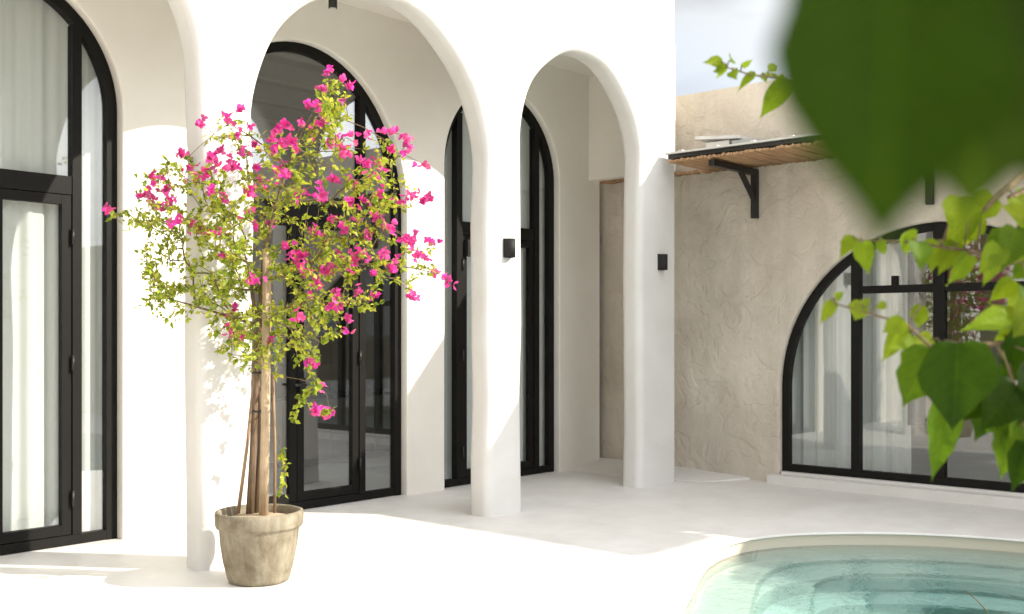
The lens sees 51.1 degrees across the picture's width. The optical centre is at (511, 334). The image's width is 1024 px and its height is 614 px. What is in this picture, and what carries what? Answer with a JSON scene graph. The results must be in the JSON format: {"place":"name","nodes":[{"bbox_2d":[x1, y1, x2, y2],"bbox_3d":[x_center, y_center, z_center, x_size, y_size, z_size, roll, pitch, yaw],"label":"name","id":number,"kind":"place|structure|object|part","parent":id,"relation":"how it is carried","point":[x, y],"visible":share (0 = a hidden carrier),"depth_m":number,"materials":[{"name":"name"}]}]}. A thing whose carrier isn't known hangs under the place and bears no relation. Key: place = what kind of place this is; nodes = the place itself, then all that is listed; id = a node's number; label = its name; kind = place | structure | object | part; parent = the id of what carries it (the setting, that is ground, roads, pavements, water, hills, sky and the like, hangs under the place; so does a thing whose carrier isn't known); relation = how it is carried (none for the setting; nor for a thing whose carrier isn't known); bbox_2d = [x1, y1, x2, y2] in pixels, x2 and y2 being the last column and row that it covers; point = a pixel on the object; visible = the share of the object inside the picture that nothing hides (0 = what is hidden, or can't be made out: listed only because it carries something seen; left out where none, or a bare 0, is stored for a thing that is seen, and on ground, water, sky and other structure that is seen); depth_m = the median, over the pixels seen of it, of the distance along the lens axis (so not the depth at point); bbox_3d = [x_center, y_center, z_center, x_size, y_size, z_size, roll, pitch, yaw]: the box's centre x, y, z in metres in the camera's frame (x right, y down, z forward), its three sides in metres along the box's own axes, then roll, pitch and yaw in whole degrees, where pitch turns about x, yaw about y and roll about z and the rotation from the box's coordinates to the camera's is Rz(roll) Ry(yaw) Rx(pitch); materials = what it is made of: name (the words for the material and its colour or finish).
{"place":"outdoors","nodes":[
{"label":"outdoors","id":0,"kind":"place"},
{"bbox_2d":[256,388,389,469],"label":"kitchen island","id":1,"kind":"structure","parent":0,"point":[326,441],"depth_m":11.93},
{"bbox_3d":[-2.019,1.035,11.879,0.017,0.610,2.580,0,0,41],"label":"door front","id":2,"kind":"part","parent":1,"relation":"part of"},
{"bbox_2d":[0,470,1023,613],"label":"terrace","id":3,"kind":"structure","parent":0,"point":[572,542],"depth_m":7.14,"materials":[{"name":"white concrete"}]},
{"bbox_2d":[214,504,303,586],"bbox_3d":[-1.491,1.242,6.301,0.512,0.416,0.512,0,0,41],"label":"plant pot","id":4,"kind":"object","parent":3,"relation":"on","point":[257,550],"visible":0.93,"depth_m":6.12,"materials":[{"name":"stone"}]},
{"bbox_2d":[236,340,255,513],"bbox_3d":[-1.571,0.531,6.360,0.134,1.063,0.030,0,0,-31],"label":"support stake","id":5,"kind":"object","parent":4,"relation":"in","point":[244,460],"visible":0.78,"depth_m":6.35,"materials":[{"name":"brown wood"}]},
{"bbox_2d":[259,249,270,515],"bbox_3d":[-1.454,0.282,6.304,0.071,1.569,0.055,0,0,11],"label":"support stake","id":6,"kind":"object","parent":4,"relation":"in","point":[264,440],"visible":0.92,"depth_m":6.28,"materials":[{"name":"wood"}]},
{"bbox_2d":[272,375,275,512],"bbox_3d":[-1.422,0.664,6.400,0.021,0.841,0.047,0,0,5],"label":"support stake","id":7,"kind":"object","parent":4,"relation":"on","point":[274,447],"visible":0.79,"depth_m":6.40,"materials":[{"name":"brown wood"}]},
{"bbox_2d":[102,65,457,513],"bbox_3d":[-1.386,-0.249,6.355,2.126,2.670,1.092,0,0,0],"label":"flowering tree","id":8,"kind":"object","parent":4,"relation":"in","point":[235,327],"visible":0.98,"depth_m":6.25,"materials":[{"name":"green plant"}]},
{"bbox_2d":[0,0,675,570],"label":"villa","id":9,"kind":"object","parent":3,"relation":"on","point":[584,90],"visible":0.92,"depth_m":8.84,"materials":[{"name":"white paint"}]},
{"bbox_2d":[0,0,68,531],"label":"curtain","id":10,"kind":"object","parent":9,"relation":"hanging from","point":[33,85],"visible":0.79,"depth_m":7.24,"materials":[{"name":"white fabric"}]},
{"bbox_2d":[0,0,116,555],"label":"arched door","id":11,"kind":"structure","parent":9,"relation":"in","point":[65,192],"depth_m":7.37,"materials":[{"name":"black metal"}]},
{"bbox_2d":[82,45,101,531],"bbox_3d":[-2.893,-0.615,7.675,0.044,4.070,0.595,0,0,41],"label":"curtain","id":12,"kind":"object","parent":9,"relation":"hanging from","point":[91,309],"visible":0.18,"depth_m":7.58,"materials":[{"name":"white fabric"}]},
{"bbox_2d":[251,244,331,393],"bbox_3d":[-3.345,0.143,13.574,0.630,2.587,2.200,0,0,41],"label":"kitchen cabinet","id":13,"kind":"object","parent":9,"relation":"on","point":[322,370],"visible":0.25,"depth_m":13.92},
{"bbox_2d":[253,41,400,508],"bbox_3d":[-1.729,-0.475,8.839,0.133,3.850,2.202,0,0,41],"label":"arched door","id":14,"kind":"structure","parent":9,"relation":"in","point":[363,105],"depth_m":9.27,"materials":[{"name":"black metal"}]},
{"bbox_2d":[328,0,336,9],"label":"ceiling spot","id":15,"kind":"object","parent":9,"relation":"hanging from","point":[332,4],"visible":1,"depth_m":8.31,"materials":[{"name":"black metal"}]},
{"bbox_2d":[445,111,472,478],"bbox_3d":[-0.523,-0.615,10.381,0.065,4.070,0.880,0,0,41],"label":"curtain","id":16,"kind":"object","parent":9,"relation":"hanging from","point":[467,172],"visible":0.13,"depth_m":10.31,"materials":[{"name":"white fabric"}]},
{"bbox_2d":[464,239,470,256],"bbox_3d":[-0.406,-0.830,10.309,0.053,0.160,0.095,0,0,41],"label":"intercom","id":17,"kind":"object","parent":9,"relation":"attached to","point":[467,247],"visible":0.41,"depth_m":10.27,"materials":[{"name":"metal"}]},
{"bbox_2d":[444,104,553,487],"bbox_3d":[-0.136,-0.496,10.687,0.093,3.891,1.702,0,0,41],"label":"arched door","id":18,"kind":"structure","parent":9,"relation":"in","point":[529,238],"depth_m":11.04,"materials":[{"name":"black metal"}]},
{"bbox_2d":[503,238,515,257],"bbox_3d":[-0.011,-0.695,8.623,0.078,0.154,0.102,0,0,41],"label":"wall lamp","id":19,"kind":"object","parent":9,"relation":"attached to","point":[509,247],"visible":1,"depth_m":8.59,"materials":[{"name":"grey metal"}]},
{"bbox_2d":[519,117,543,465],"bbox_3d":[0.155,-0.615,11.150,0.067,4.070,1.130,0,0,41],"label":"curtain","id":20,"kind":"object","parent":9,"relation":"hanging from","point":[524,174],"visible":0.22,"depth_m":11.16,"materials":[{"name":"white fabric"}]},
{"bbox_2d":[658,254,667,269],"bbox_3d":[1.459,-0.695,10.300,0.078,0.154,0.102,0,0,41],"label":"wall lamp","id":21,"kind":"object","parent":9,"relation":"attached to","point":[662,261],"visible":1,"depth_m":10.27,"materials":[{"name":"grey metal"}]},
{"bbox_2d":[572,457,749,481],"bbox_3d":[1.292,1.420,11.217,2.350,0.100,0.670,0,0,41],"label":"landing","id":22,"kind":"object","parent":3,"relation":"on","point":[607,466],"visible":0.41,"depth_m":11.03,"materials":[{"name":"beige concrete"}]},
{"bbox_2d":[599,80,1023,508],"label":"garden house","id":23,"kind":"structure","parent":3,"relation":"on","point":[748,292],"depth_m":10.73,"materials":[{"name":"beige paint"}]},
{"bbox_2d":[600,135,933,218],"bbox_3d":[3.558,-1.453,9.040,7.391,0.606,0.914,0,0,41],"label":"awning","id":24,"kind":"object","parent":23,"relation":"attached to","point":[742,159],"visible":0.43,"depth_m":10.07,"materials":[{"name":"orange wood"}]},
{"bbox_2d":[793,249,885,471],"bbox_3d":[3.138,-0.025,10.455,1.030,2.850,0.085,0,0,41],"label":"curtain","id":25,"kind":"object","parent":23,"relation":"hanging from","point":[822,401],"visible":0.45,"depth_m":10.40,"materials":[{"name":"white fabric"}]},
{"bbox_2d":[886,239,910,473],"bbox_3d":[3.636,-0.025,10.090,0.280,2.850,0.073,0,0,41],"label":"curtain","id":26,"kind":"object","parent":23,"relation":"hanging from","point":[898,443],"visible":0.52,"depth_m":10.08,"materials":[{"name":"white fabric"}]},
{"bbox_2d":[782,222,1023,492],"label":"window","id":27,"kind":"structure","parent":23,"relation":"in","point":[939,290],"depth_m":9.99,"materials":[{"name":"black metal"}]},
{"bbox_2d":[685,534,1023,613],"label":"pool basin","id":28,"kind":"object","parent":3,"relation":"in","point":[770,595],"visible":1,"depth_m":7.50,"materials":[{"name":"teal liquid"}]},
{"bbox_2d":[685,545,1023,613],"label":"water","id":29,"kind":"structure","parent":28,"relation":"in","point":[698,593],"depth_m":7.04,"materials":[{"name":"teal liquid"}]},
{"bbox_2d":[702,0,1023,492],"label":"garden tree","id":30,"kind":"object","parent":3,"relation":"on","point":[896,111],"visible":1,"depth_m":0.19,"materials":[{"name":"green plant"}]},
{"bbox_2d":[695,135,760,146],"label":"roof block","id":31,"kind":"structure","parent":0,"point":[711,141],"depth_m":10.48,"materials":[{"name":"white paint"}]},
{"bbox_2d":[674,0,784,96],"label":"sky","id":32,"kind":"structure","parent":0,"point":[703,29],"materials":[{"name":"white"}]},
{"bbox_2d":[965,591,986,613],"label":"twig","id":33,"kind":"object","parent":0,"point":[978,602],"visible":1,"depth_m":5.99,"materials":[{"name":"plant"}]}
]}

